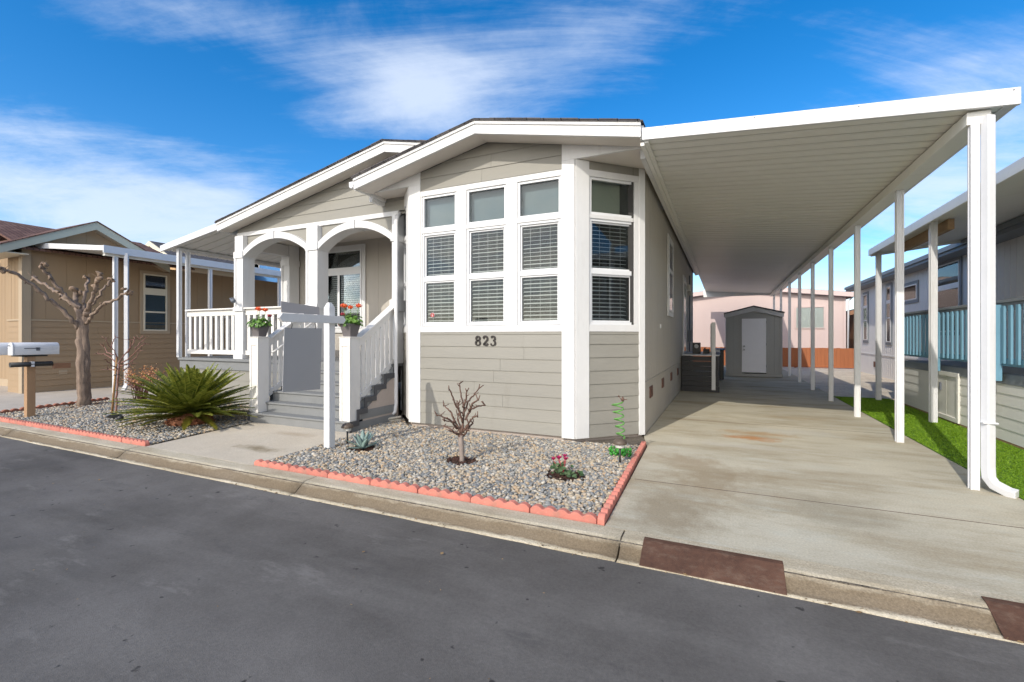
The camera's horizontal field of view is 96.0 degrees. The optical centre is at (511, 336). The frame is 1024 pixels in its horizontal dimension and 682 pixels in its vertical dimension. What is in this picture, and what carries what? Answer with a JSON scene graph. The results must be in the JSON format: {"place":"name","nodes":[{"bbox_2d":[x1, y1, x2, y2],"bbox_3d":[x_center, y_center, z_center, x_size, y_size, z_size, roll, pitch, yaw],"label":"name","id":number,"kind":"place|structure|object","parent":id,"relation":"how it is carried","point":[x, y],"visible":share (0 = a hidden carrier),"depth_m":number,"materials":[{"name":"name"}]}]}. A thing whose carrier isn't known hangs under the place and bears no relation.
{"place":"outdoors","nodes":[
{"label":"outdoors","id":0,"kind":"place"},
{"bbox_2d":[0,382,163,410],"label":"neighbor driveway","id":1,"kind":"structure","parent":0,"point":[10,400],"depth_m":10.79,"materials":[{"name":"grey concrete"}]},
{"bbox_2d":[0,220,281,393],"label":"tan home","id":2,"kind":"object","parent":1,"relation":"on","point":[28,313],"visible":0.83,"depth_m":12.76,"materials":[{"name":"beige"}]},
{"bbox_2d":[140,270,169,333],"bbox_3d":[-10.819,-1.030,13.979,0.040,1.880,0.810,0,0,25],"label":"window","id":3,"kind":"structure","parent":2,"relation":"in","point":[154,286],"depth_m":13.97,"materials":[{"name":"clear glass"}]},
{"bbox_2d":[36,243,280,392],"bbox_3d":[-9.012,-0.477,15.427,2.053,3.755,9.499,0,0,25],"label":"neighbour carport","id":4,"kind":"object","parent":1,"relation":"on","point":[116,253],"visible":0.53,"depth_m":11.61,"materials":[{"name":"white metal"}]},
{"bbox_2d":[145,241,233,276],"bbox_3d":[-15.567,-1.413,22.491,3.420,5.825,3.840,0,0,25],"label":"home","id":5,"kind":"object","parent":1,"relation":"on","point":[154,245],"visible":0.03,"depth_m":21.55,"materials":[{"name":"grey"}]},
{"bbox_2d":[152,422,251,444],"bbox_3d":[-6.605,1.472,8.364,5.610,0.120,2.922,0,0,25],"label":"side gravel bed","id":6,"kind":"object","parent":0,"point":[194,435],"visible":0.1,"depth_m":6.59,"materials":[{"name":"grey gravel"}]},
{"bbox_2d":[0,416,12,422],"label":"edging block","id":7,"kind":"object","parent":6,"relation":"on","point":[5,419],"depth_m":7.57,"materials":[{"name":"red concrete"}]},
{"bbox_2d":[0,408,19,412],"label":"edging block","id":8,"kind":"object","parent":6,"relation":"on","point":[7,410],"depth_m":8.42,"materials":[{"name":"concrete"}]},
{"bbox_2d":[10,419,26,425],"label":"edging block","id":9,"kind":"object","parent":6,"relation":"on","point":[17,421],"depth_m":7.37,"materials":[{"name":"red concrete"}]},
{"bbox_2d":[25,421,44,428],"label":"edging block","id":10,"kind":"object","parent":6,"relation":"on","point":[34,424],"depth_m":7.16,"materials":[{"name":"red concrete"}]},
{"bbox_2d":[0,342,70,416],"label":"mailbox stand","id":11,"kind":"object","parent":6,"relation":"on","point":[28,351],"visible":0.94,"depth_m":7.91,"materials":[{"name":"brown wood"}]},
{"bbox_2d":[19,404,52,410],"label":"edging block","id":12,"kind":"object","parent":6,"relation":"on","point":[39,406],"depth_m":8.89,"materials":[{"name":"concrete"}]},
{"bbox_2d":[42,424,62,431],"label":"edging block","id":13,"kind":"object","parent":6,"relation":"on","point":[51,427],"depth_m":6.93,"materials":[{"name":"red concrete"}]},
{"bbox_2d":[53,401,75,406],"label":"edging block","id":14,"kind":"object","parent":6,"relation":"on","point":[62,403],"depth_m":9.26,"materials":[{"name":"concrete"}]},
{"bbox_2d":[0,259,133,408],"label":"pollarded tree","id":15,"kind":"object","parent":6,"relation":"on","point":[82,321],"visible":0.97,"depth_m":9.19,"materials":[{"name":"brown plant"}]},
{"bbox_2d":[60,427,80,434],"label":"edging block","id":16,"kind":"object","parent":6,"relation":"on","point":[69,430],"depth_m":6.69,"materials":[{"name":"red concrete"}]},
{"bbox_2d":[79,430,102,437],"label":"edging block","id":17,"kind":"object","parent":6,"relation":"on","point":[89,433],"depth_m":6.47,"materials":[{"name":"red concrete"}]},
{"bbox_2d":[91,397,109,401],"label":"edging block","id":18,"kind":"object","parent":6,"relation":"on","point":[100,399],"depth_m":9.93,"materials":[{"name":"concrete"}]},
{"bbox_2d":[99,434,123,441],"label":"edging block","id":19,"kind":"object","parent":6,"relation":"on","point":[116,438],"depth_m":6.23,"materials":[{"name":"red concrete"}]},
{"bbox_2d":[0,397,251,444],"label":"side pebbles","id":20,"kind":"object","parent":6,"relation":"on","point":[90,417],"visible":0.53,"depth_m":7.45,"materials":[{"name":"grey gravel"}]},
{"bbox_2d":[104,413,123,420],"bbox_3d":[-6.530,1.317,7.576,0.269,0.166,0.169,0,0,25],"label":"spotlight","id":21,"kind":"object","parent":20,"relation":"on","point":[118,416],"visible":0.89,"depth_m":7.55,"materials":[{"name":"black metal"}]},
{"bbox_2d":[96,334,145,412],"bbox_3d":[-6.638,0.666,7.907,1.382,1.450,0.629,0,0,39],"label":"staked sapling","id":22,"kind":"object","parent":20,"relation":"on","point":[116,370],"visible":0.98,"depth_m":7.90,"materials":[{"name":"brown plant"}]},
{"bbox_2d":[119,363,164,398],"bbox_3d":[-8.083,0.982,9.960,0.984,0.848,0.752,0,0,-6],"label":"orange shrub","id":23,"kind":"object","parent":20,"relation":"on","point":[137,388],"visible":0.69,"depth_m":9.92,"materials":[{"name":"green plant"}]},
{"bbox_2d":[104,362,256,429],"bbox_3d":[-5.142,0.912,7.359,2.164,1.015,2.130,0,0,25],"label":"cycad","id":24,"kind":"object","parent":20,"relation":"on","point":[191,396],"visible":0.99,"depth_m":7.13,"materials":[{"name":"plant"}]},
{"bbox_2d":[122,437,149,445],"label":"edging block","id":25,"kind":"object","parent":6,"relation":"on","point":[135,441],"depth_m":5.99,"materials":[{"name":"red concrete"}]},
{"bbox_2d":[146,422,357,464],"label":"walkway","id":26,"kind":"structure","parent":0,"point":[251,443],"depth_m":6.08,"materials":[{"name":"concrete"}]},
{"bbox_2d":[247,305,397,432],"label":"porch steps","id":27,"kind":"structure","parent":26,"relation":"on","point":[364,396],"depth_m":7.38,"materials":[{"name":"grey paint"}]},
{"bbox_2d":[246,307,272,336],"bbox_3d":[-4.185,-0.251,7.650,0.414,0.500,0.404,0,0,25],"label":"potted geranium","id":28,"kind":"object","parent":27,"relation":"on","point":[260,328],"visible":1,"depth_m":7.59,"materials":[{"name":"green plant"}]},
{"bbox_2d":[338,303,362,336],"bbox_3d":[-2.397,-0.249,6.832,0.380,0.496,0.414,0,0,-15],"label":"potted geranium","id":29,"kind":"object","parent":27,"relation":"on","point":[351,329],"visible":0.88,"depth_m":6.78,"materials":[{"name":"green plant"}]},
{"bbox_2d":[255,264,280,281],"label":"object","id":30,"kind":"object","parent":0,"point":[262,278],"visible":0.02,"depth_m":24.05,"materials":[{"name":"blue"}]},
{"bbox_2d":[322,415,646,516],"bbox_3d":[-0.637,1.472,5.949,4.470,0.120,3.522,0,0,25],"label":"gravel bed","id":31,"kind":"object","parent":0,"point":[634,440],"visible":0.12,"depth_m":6.09,"materials":[{"name":"grey gravel"}]},
{"bbox_2d":[254,459,291,470],"bbox_3d":[-2.562,1.380,4.941,0.537,0.084,0.055,0,0,25],"label":"edging block","id":32,"kind":"object","parent":31,"relation":"on","point":[273,464],"depth_m":4.91,"materials":[{"name":"red concrete"}]},
{"bbox_2d":[289,465,329,477],"bbox_3d":[-2.068,1.381,4.714,0.537,0.084,0.055,0,0,25],"label":"edging block","id":33,"kind":"object","parent":31,"relation":"on","point":[319,472],"depth_m":4.69,"materials":[{"name":"red concrete"}]},
{"bbox_2d":[277,301,345,447],"bbox_3d":[-2.384,0.512,5.472,0.139,1.875,0.968,0,0,25],"label":"sign post","id":34,"kind":"object","parent":31,"relation":"on","point":[302,359],"visible":0.91,"depth_m":5.42,"materials":[{"name":"white wood"}]},
{"bbox_2d":[328,471,371,484],"bbox_3d":[-1.576,1.382,4.484,0.537,0.084,0.055,0,0,25],"label":"edging block","id":35,"kind":"object","parent":31,"relation":"on","point":[359,479],"depth_m":4.46,"materials":[{"name":"red concrete"}]},
{"bbox_2d":[349,446,374,451],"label":"bark mulch","id":36,"kind":"object","parent":31,"relation":"on","point":[370,448],"visible":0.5,"depth_m":5.67,"materials":[{"name":"brown wood"}]},
{"bbox_2d":[346,430,379,448],"bbox_3d":[-1.830,1.277,5.709,0.401,0.254,0.410,0,0,25],"label":"agave","id":37,"kind":"object","parent":36,"relation":"on","point":[362,440],"visible":0.94,"depth_m":5.68,"materials":[{"name":"green plant"}]},
{"bbox_2d":[370,478,419,493],"bbox_3d":[-1.083,1.377,4.259,0.537,0.084,0.055,0,1,25],"label":"edging block","id":38,"kind":"object","parent":31,"relation":"on","point":[396,485],"depth_m":4.23,"materials":[{"name":"red concrete"}]},
{"bbox_2d":[178,117,696,441],"bbox_3d":[-0.324,-0.870,13.236,10.050,4.739,12.820,0,0,25],"label":"manufactured home","id":39,"kind":"object","parent":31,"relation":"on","point":[533,276],"visible":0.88,"depth_m":6.82,"materials":[{"name":"beige wood"}]},
{"bbox_2d":[160,224,281,356],"bbox_3d":[-5.469,-0.931,12.867,1.950,2.758,6.810,0,0,25],"label":"deck awning","id":40,"kind":"object","parent":39,"relation":"attached to","point":[210,241],"visible":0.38,"depth_m":10.20,"materials":[{"name":"white metal"}]},
{"bbox_2d":[328,244,365,332],"bbox_3d":[-3.765,-1.030,10.063,1.450,1.890,0.040,0,0,25],"label":"window","id":41,"kind":"structure","parent":39,"relation":"in","point":[349,260],"depth_m":9.97,"materials":[{"name":"glass"}]},
{"bbox_2d":[404,208,405,236],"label":"window","id":42,"kind":"structure","parent":39,"relation":"in","point":[405,208],"depth_m":8.02,"materials":[{"name":"white plastic"}]},
{"bbox_2d":[404,241,405,326],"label":"window","id":43,"kind":"structure","parent":39,"relation":"in","point":[405,241],"depth_m":8.02,"materials":[{"name":"white plastic"}]},
{"bbox_2d":[422,192,455,229],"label":"window","id":44,"kind":"structure","parent":39,"relation":"in","point":[438,211],"depth_m":7.15,"materials":[{"name":"glass"}]},
{"bbox_2d":[422,230,455,325],"bbox_3d":[-1.033,-0.880,7.195,0.620,1.430,0.370,0,0,25],"label":"window","id":45,"kind":"structure","parent":39,"relation":"in","point":[444,279],"depth_m":7.16,"materials":[{"name":"white plastic"}]},
{"bbox_2d":[467,184,505,224],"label":"window","id":46,"kind":"structure","parent":39,"relation":"in","point":[487,204],"depth_m":6.80,"materials":[{"name":"glass"}]},
{"bbox_2d":[467,225,505,325],"bbox_3d":[-0.298,-0.880,6.856,0.650,1.430,0.370,0,0,25],"label":"window","id":47,"kind":"structure","parent":39,"relation":"in","point":[491,275],"depth_m":6.84,"materials":[{"name":"glass"}]},
{"bbox_2d":[518,176,560,218],"bbox_3d":[0.399,-1.912,6.409,0.640,0.515,0.140,0,0,25],"label":"window","id":48,"kind":"structure","parent":39,"relation":"in","point":[540,197],"depth_m":6.45,"materials":[{"name":"glass"}]},
{"bbox_2d":[518,219,560,324],"bbox_3d":[0.447,-0.880,6.514,0.640,1.430,0.370,0,0,25],"label":"window","id":49,"kind":"structure","parent":39,"relation":"in","point":[543,272],"depth_m":6.49,"materials":[{"name":"white plastic"}]},
{"bbox_2d":[590,177,633,217],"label":"window","id":50,"kind":"structure","parent":39,"relation":"in","point":[604,193],"depth_m":6.41,"materials":[{"name":"glass"}]},
{"bbox_2d":[590,218,633,324],"bbox_3d":[1.309,-0.882,6.502,0.709,1.435,0.370,0,0,-20],"label":"window","id":51,"kind":"structure","parent":39,"relation":"in","point":[594,271],"depth_m":6.38,"materials":[{"name":"glass"}]},
{"bbox_2d":[667,233,673,317],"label":"window","id":52,"kind":"structure","parent":39,"relation":"in","point":[670,245],"depth_m":9.43,"materials":[{"name":"white plastic"}]},
{"bbox_2d":[683,275,686,353],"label":"window","id":53,"kind":"structure","parent":39,"relation":"in","point":[684,279],"depth_m":12.61,"materials":[{"name":"white plastic"}]},
{"bbox_2d":[418,486,472,502],"bbox_3d":[-0.587,1.381,4.037,0.537,0.084,0.055,0,1,25],"label":"edging block","id":54,"kind":"object","parent":31,"relation":"on","point":[446,493],"depth_m":4.01,"materials":[{"name":"red concrete"}]},
{"bbox_2d":[270,414,638,515],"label":"river pebbles","id":55,"kind":"object","parent":31,"relation":"on","point":[410,450],"visible":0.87,"depth_m":5.03,"materials":[{"name":"grey gravel"}]},
{"bbox_2d":[341,423,353,443],"bbox_3d":[-2.117,1.254,5.927,0.156,0.292,0.156,0,0,25],"label":"path light","id":56,"kind":"object","parent":55,"relation":"on","point":[346,427],"visible":0.98,"depth_m":5.89,"materials":[{"name":"silver metal"}]},
{"bbox_2d":[388,416,400,421],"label":"splash block","id":57,"kind":"object","parent":55,"relation":"on","point":[392,418],"depth_m":7.52,"materials":[{"name":"concrete"}]},
{"bbox_2d":[608,395,631,456],"bbox_3d":[1.267,1.043,5.389,0.277,0.717,0.243,0,0,25],"label":"plant","id":58,"kind":"object","parent":55,"relation":"on","point":[624,451],"visible":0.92,"depth_m":5.35,"materials":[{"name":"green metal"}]},
{"bbox_2d":[613,438,626,462],"bbox_3d":[1.178,1.254,5.027,0.156,0.292,0.156,0,0,25],"label":"path light","id":59,"kind":"object","parent":55,"relation":"on","point":[620,443],"visible":0.99,"depth_m":4.99,"materials":[{"name":"silver metal"}]},
{"bbox_2d":[434,381,485,463],"bbox_3d":[-0.578,0.974,5.123,0.526,0.962,0.405,0,0,6],"label":"pruned bush","id":60,"kind":"object","parent":31,"relation":"on","point":[461,430],"visible":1,"depth_m":5.11,"materials":[{"name":"brown plant"}]},
{"bbox_2d":[445,456,476,464],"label":"bark mulch","id":61,"kind":"object","parent":31,"relation":"on","point":[457,459],"visible":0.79,"depth_m":5.15,"materials":[{"name":"brown wood"}]},
{"bbox_2d":[471,494,530,512],"bbox_3d":[-0.096,1.379,3.805,0.537,0.084,0.055,0,1,25],"label":"edging block","id":62,"kind":"object","parent":31,"relation":"on","point":[501,503],"depth_m":3.78,"materials":[{"name":"red concrete"}]},
{"bbox_2d":[530,504,597,523],"bbox_3d":[0.398,1.378,3.581,0.537,0.084,0.055,0,0,25],"label":"edging block","id":63,"kind":"object","parent":31,"relation":"on","point":[565,513],"depth_m":3.55,"materials":[{"name":"red concrete"}]},
{"bbox_2d":[545,470,584,481],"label":"bark mulch","id":64,"kind":"object","parent":31,"relation":"on","point":[557,475],"visible":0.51,"depth_m":4.57,"materials":[{"name":"brown wood"}]},
{"bbox_2d":[550,454,583,477],"bbox_3d":[0.531,1.284,4.580,0.368,0.197,0.212,0,0,41],"label":"cyclamen","id":65,"kind":"object","parent":64,"relation":"on","point":[561,467],"visible":1,"depth_m":4.61,"materials":[{"name":"green plant"}]},
{"bbox_2d":[597,495,616,525],"bbox_3d":[0.765,1.377,3.688,0.055,0.084,0.538,1,0,22],"label":"edging block","id":66,"kind":"object","parent":31,"relation":"on","point":[607,508],"depth_m":3.58,"materials":[{"name":"red concrete"}]},
{"bbox_2d":[611,477,626,501],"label":"edging block","id":67,"kind":"object","parent":31,"relation":"on","point":[618,490],"depth_m":4.16,"materials":[{"name":"red concrete"}]},
{"bbox_2d":[622,462,634,482],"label":"edging block","id":68,"kind":"object","parent":31,"relation":"on","point":[628,471],"depth_m":4.66,"materials":[{"name":"red concrete"}]},
{"bbox_2d":[630,451,640,467],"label":"edging block","id":69,"kind":"object","parent":31,"relation":"on","point":[636,457],"depth_m":5.16,"materials":[{"name":"red concrete"}]},
{"bbox_2d":[637,441,645,455],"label":"edging block","id":70,"kind":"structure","parent":31,"relation":"on","point":[641,447],"depth_m":5.67,"materials":[{"name":"red concrete"}]},
{"bbox_2d":[0,437,1023,681],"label":"road","id":71,"kind":"structure","parent":0,"point":[140,573],"depth_m":2.51,"materials":[{"name":"grey asphalt"}]},
{"bbox_2d":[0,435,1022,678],"bbox_3d":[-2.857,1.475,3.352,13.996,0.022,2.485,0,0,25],"label":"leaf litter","id":72,"kind":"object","parent":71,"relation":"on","point":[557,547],"visible":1,"depth_m":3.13,"materials":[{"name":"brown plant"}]},
{"bbox_2d":[0,0,1023,310],"label":"sky","id":73,"kind":"structure","parent":0,"point":[161,121],"materials":[{"name":"blue"}]},
{"bbox_2d":[398,382,677,437],"bbox_3d":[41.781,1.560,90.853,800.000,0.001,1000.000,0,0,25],"label":"ground","id":74,"kind":"structure","parent":0,"point":[399,399],"depth_m":11.10,"materials":[{"name":"concrete"}]},
{"bbox_2d":[0,422,1023,644],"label":"curb","id":75,"kind":"structure","parent":74,"relation":"on","point":[929,612],"depth_m":3.39,"materials":[{"name":"concrete"}]},
{"bbox_2d":[1,427,989,610],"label":"curb joint","id":76,"kind":"object","parent":75,"relation":"on","point":[831,580],"visible":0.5,"depth_m":3.43,"materials":[{"name":"concrete"}]},
{"bbox_2d":[639,537,786,594],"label":"curb ramp","id":77,"kind":"structure","parent":75,"relation":"on","point":[754,572],"depth_m":2.89,"materials":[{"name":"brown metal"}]},
{"bbox_2d":[981,596,1023,642],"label":"curb ramp","id":78,"kind":"structure","parent":75,"relation":"on","point":[1008,616],"depth_m":2.34,"materials":[{"name":"red concrete"}]},
{"bbox_2d":[846,309,853,347],"bbox_3d":[20.989,-0.203,26.648,3.770,3.405,6.640,0,0,25],"label":"brown home","id":79,"kind":"object","parent":74,"relation":"on","point":[851,328],"visible":0.07,"depth_m":25.24,"materials":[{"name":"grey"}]},
{"bbox_2d":[605,365,1023,597],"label":"driveway","id":80,"kind":"structure","parent":0,"point":[848,466],"depth_m":4.12,"materials":[{"name":"concrete"}]},
{"bbox_2d":[681,322,719,392],"bbox_3d":[5.371,0.520,12.995,0.900,1.760,2.900,0,0,25],"label":"side landing","id":81,"kind":"object","parent":80,"relation":"on","point":[696,372],"visible":0.98,"depth_m":11.77,"materials":[{"name":"black"}]},
{"bbox_2d":[693,343,700,353],"bbox_3d":[5.063,0.310,12.636,0.200,0.300,0.208,0,0,25],"label":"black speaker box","id":82,"kind":"object","parent":81,"relation":"on","point":[696,348],"visible":1,"depth_m":12.55,"materials":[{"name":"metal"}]},
{"bbox_2d":[703,348,709,353],"bbox_3d":[5.366,0.380,12.722,0.160,0.160,0.200,0,0,25],"label":"black case","id":83,"kind":"object","parent":81,"relation":"on","point":[706,351],"visible":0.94,"depth_m":12.64,"materials":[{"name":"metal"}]},
{"bbox_2d":[716,348,724,379],"bbox_3d":[6.639,0.860,14.723,0.300,0.980,0.580,0,0,25],"label":"wheeled bin","id":84,"kind":"object","parent":80,"relation":"on","point":[721,366],"visible":0.55,"depth_m":14.47,"materials":[{"name":"black plastic"}]},
{"bbox_2d":[724,305,784,377],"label":"garden shed","id":85,"kind":"structure","parent":80,"relation":"on","point":[754,341],"depth_m":15.94,"materials":[{"name":"wood"}]},
{"bbox_2d":[742,318,766,372],"bbox_3d":[8.373,0.305,15.927,0.765,1.870,0.102,0,0,25],"label":"door","id":86,"kind":"structure","parent":85,"relation":"in","point":[754,343],"depth_m":15.94,"materials":[{"name":"metal"}]},
{"bbox_2d":[611,378,1020,527],"bbox_3d":[6.712,1.464,13.038,3.300,0.131,22.500,0,0,25],"label":"driveway joint","id":87,"kind":"object","parent":80,"relation":"on","point":[821,502],"visible":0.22,"depth_m":3.98,"materials":[{"name":"grey concrete"}]},
{"bbox_2d":[640,87,1020,498],"bbox_3d":[7.105,-0.514,13.751,3.320,3.851,20.074,0,0,25],"label":"carport","id":88,"kind":"object","parent":80,"relation":"on","point":[774,205],"visible":0.96,"depth_m":5.80,"materials":[{"name":"white metal"}]},
{"bbox_2d":[783,367,894,399],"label":"gravel yard","id":89,"kind":"structure","parent":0,"point":[843,382],"depth_m":14.10,"materials":[{"name":"beige gravel"}]},
{"bbox_2d":[693,288,853,347],"bbox_3d":[14.375,-0.593,29.139,9.570,4.185,11.640,0,0,25],"label":"pink home","id":90,"kind":"object","parent":89,"relation":"on","point":[707,311],"visible":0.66,"depth_m":23.22,"materials":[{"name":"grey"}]},
{"bbox_2d":[795,306,824,328],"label":"window","id":91,"kind":"structure","parent":90,"relation":"in","point":[819,310],"depth_m":22.90,"materials":[{"name":"white glass"}]},
{"bbox_2d":[701,347,853,367],"bbox_3d":[11.696,0.946,21.450,7.329,0.907,0.150,0,0,25],"label":"board fence","id":92,"kind":"object","parent":89,"relation":"on","point":[843,357],"visible":0.34,"depth_m":20.47,"materials":[{"name":"wood"}]},
{"bbox_2d":[844,215,1023,379],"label":"grey home","id":93,"kind":"object","parent":89,"relation":"on","point":[952,274],"visible":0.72,"depth_m":11.58,"materials":[{"name":"shingle"},{"name":"painted lap siding"},{"name":"glass"}]},
{"bbox_2d":[863,291,868,342],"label":"window","id":94,"kind":"structure","parent":93,"relation":"in","point":[866,294],"depth_m":17.66,"materials":[{"name":"white plastic"}]},
{"bbox_2d":[885,282,891,344],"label":"window","id":95,"kind":"structure","parent":93,"relation":"in","point":[888,287],"depth_m":15.30,"materials":[{"name":"glass"}]},
{"bbox_2d":[904,280,918,304],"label":"window","id":96,"kind":"structure","parent":93,"relation":"in","point":[911,289],"depth_m":13.42,"materials":[{"name":"glass"}]},
{"bbox_2d":[938,256,961,334],"bbox_3d":[10.657,-0.955,11.279,0.040,1.840,1.460,0,0,25],"label":"window","id":97,"kind":"structure","parent":93,"relation":"in","point":[950,271],"depth_m":11.12,"materials":[{"name":"glass"}]},
{"bbox_2d":[834,396,1023,499],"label":"turf base","id":98,"kind":"object","parent":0,"point":[958,463],"visible":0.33,"depth_m":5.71,"materials":[{"name":"green plant"}]},
{"bbox_2d":[868,157,1023,422],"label":"neighbour awning","id":99,"kind":"object","parent":98,"relation":"on","point":[942,225],"visible":0.76,"depth_m":7.49,"materials":[{"name":"white metal"}]},
{"bbox_2d":[904,297,1023,448],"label":"neighbour deck","id":100,"kind":"structure","parent":98,"relation":"on","point":[952,391],"depth_m":7.17,"materials":[{"name":"painted lap siding"},{"name":"blue paint"},{"name":"wood"}]}
]}

